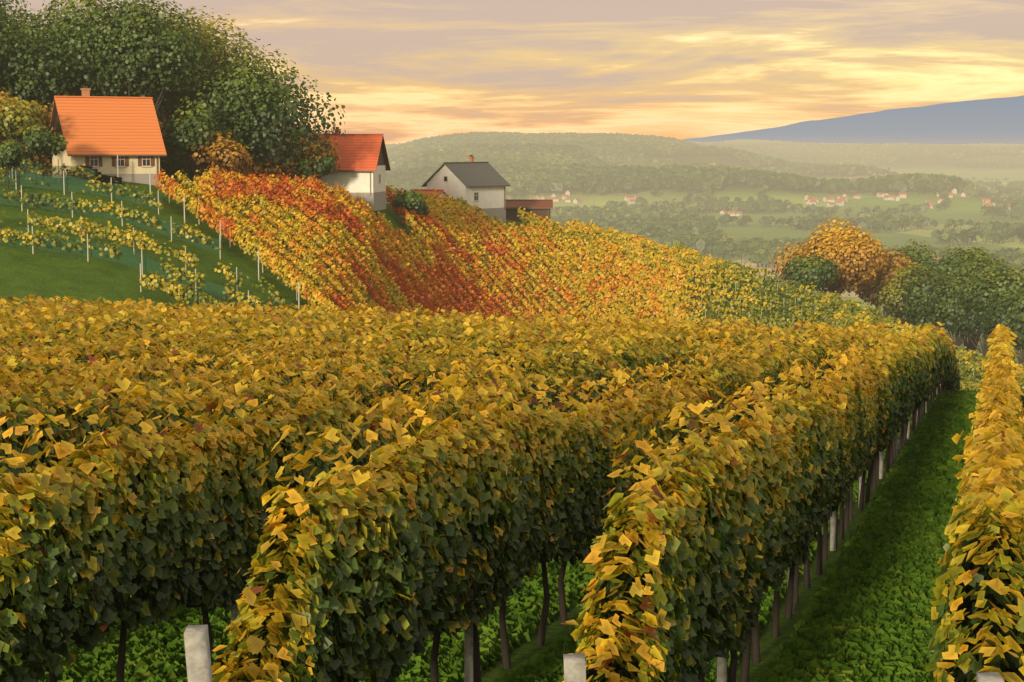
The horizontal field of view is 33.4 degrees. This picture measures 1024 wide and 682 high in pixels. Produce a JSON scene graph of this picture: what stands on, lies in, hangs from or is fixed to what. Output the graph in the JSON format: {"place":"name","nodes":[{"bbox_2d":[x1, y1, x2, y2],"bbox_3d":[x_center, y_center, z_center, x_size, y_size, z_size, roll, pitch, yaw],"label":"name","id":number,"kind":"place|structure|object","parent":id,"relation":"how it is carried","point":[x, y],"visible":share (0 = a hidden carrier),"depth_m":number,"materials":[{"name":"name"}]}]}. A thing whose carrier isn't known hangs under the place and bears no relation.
{"place":"outdoors","nodes":[
{"label":"outdoors","id":0,"kind":"place"},
{"bbox_2d":[0,95,1023,681],"bbox_3d":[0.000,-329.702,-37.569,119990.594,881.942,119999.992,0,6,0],"label":"terrain","id":1,"kind":"structure","parent":0,"point":[24,273],"depth_m":211.13,"materials":[{"name":"green plant"}]},
{"bbox_2d":[77,165,122,183],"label":"stone wall","id":2,"kind":"structure","parent":1,"relation":"on","point":[106,178],"depth_m":142.45,"materials":[{"name":"grey stone"}]},
{"bbox_2d":[49,86,166,184],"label":"house","id":3,"kind":"structure","parent":1,"relation":"on","point":[100,133],"depth_m":145.11,"materials":[{"name":"orange tile"}]},
{"bbox_2d":[12,155,299,308],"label":"vineyard posts","id":4,"kind":"object","parent":1,"relation":"on","point":[133,230],"visible":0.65,"depth_m":127.03,"materials":[{"name":"beige wood"}]},
{"bbox_2d":[0,162,278,310],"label":"bird net","id":5,"kind":"object","parent":4,"relation":"attached to","point":[75,183],"visible":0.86,"depth_m":127.83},
{"bbox_2d":[0,159,284,311],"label":"vine leaves","id":6,"kind":"object","parent":4,"relation":"attached to","point":[145,282],"visible":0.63,"depth_m":121.22,"materials":[{"name":"yellow plant"}]},
{"bbox_2d":[0,0,428,225],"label":"trees","id":7,"kind":"object","parent":1,"relation":"on","point":[58,62],"depth_m":154.21,"materials":[{"name":"green plant"}]},
{"bbox_2d":[300,127,390,210],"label":"house","id":8,"kind":"structure","parent":1,"relation":"on","point":[363,163],"depth_m":166.92,"materials":[{"name":"white paint"}]},
{"bbox_2d":[413,189,450,199],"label":"house annex","id":9,"kind":"object","parent":1,"relation":"on","point":[429,191],"visible":0.2,"depth_m":204.38,"materials":[{"name":"orange tile"}]},
{"bbox_2d":[421,155,510,221],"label":"house","id":10,"kind":"structure","parent":1,"relation":"on","point":[482,185],"depth_m":207.04,"materials":[{"name":"white paint"}]},
{"bbox_2d":[0,320,1023,681],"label":"vine leaves","id":11,"kind":"object","parent":1,"relation":"on","point":[348,486],"visible":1,"depth_m":12.31,"materials":[{"name":"yellow plant"}]},
{"bbox_2d":[20,383,1004,681],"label":"vineyard posts","id":12,"kind":"object","parent":1,"relation":"on","point":[198,655],"visible":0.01,"depth_m":8.93,"materials":[{"name":"concrete"}]},
{"bbox_2d":[45,381,989,681],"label":"vine trunks","id":13,"kind":"object","parent":1,"relation":"on","point":[843,517],"visible":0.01,"depth_m":15.76,"materials":[{"name":"brown plant"}]},
{"bbox_2d":[0,294,1022,451],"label":"vine leaves","id":14,"kind":"object","parent":13,"relation":"attached to","point":[921,367],"visible":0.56,"depth_m":36.43,"materials":[{"name":"yellow plant"}]},
{"bbox_2d":[16,389,1023,681],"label":"grass tufts","id":15,"kind":"object","parent":1,"relation":"on","point":[866,613],"visible":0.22,"depth_m":16.90,"materials":[{"name":"green plant"}]},
{"bbox_2d":[506,199,552,225],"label":"shed","id":16,"kind":"structure","parent":1,"relation":"on","point":[541,207],"depth_m":219.83,"materials":[{"name":"brown wood"}]},
{"bbox_2d":[169,171,973,374],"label":"wooden vine posts","id":17,"kind":"object","parent":1,"relation":"on","point":[529,264],"visible":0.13,"depth_m":186.18,"materials":[{"name":"beige wood"}]},
{"bbox_2d":[153,162,1023,391],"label":"hillside vineyard","id":18,"kind":"object","parent":17,"relation":"attached to","point":[677,263],"visible":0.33,"depth_m":176.23,"materials":[{"name":"yellow plant"}]},
{"bbox_2d":[385,131,1023,366],"bbox_3d":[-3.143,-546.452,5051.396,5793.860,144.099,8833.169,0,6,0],"label":"forested hills","id":19,"kind":"structure","parent":1,"relation":"on","point":[518,162],"depth_m":2695.88,"materials":[{"name":"green plant"}]},
{"bbox_2d":[420,147,1023,293],"bbox_3d":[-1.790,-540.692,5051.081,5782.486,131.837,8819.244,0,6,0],"label":"trees","id":20,"kind":"object","parent":1,"relation":"on","point":[770,186],"visible":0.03,"depth_m":2660.92,"materials":[{"name":"plant"}]},
{"bbox_2d":[534,188,1009,215],"bbox_3d":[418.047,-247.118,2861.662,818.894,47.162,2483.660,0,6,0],"label":"roofs","id":21,"kind":"structure","parent":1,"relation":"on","point":[897,198],"depth_m":2626.17,"materials":[{"name":"orange tile"}]},
{"bbox_2d":[530,188,1009,213],"bbox_3d":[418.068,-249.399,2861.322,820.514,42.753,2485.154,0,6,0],"label":"village houses","id":22,"kind":"structure","parent":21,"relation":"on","point":[840,200],"depth_m":2627.93,"materials":[{"name":"white paint"}]},
{"bbox_2d":[771,216,1023,365],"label":"trees","id":23,"kind":"object","parent":1,"relation":"on","point":[968,291],"depth_m":252.26,"materials":[{"name":"green plant"}]},
{"bbox_2d":[1,0,1023,143],"label":"sky","id":24,"kind":"structure","parent":0,"point":[403,71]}
]}

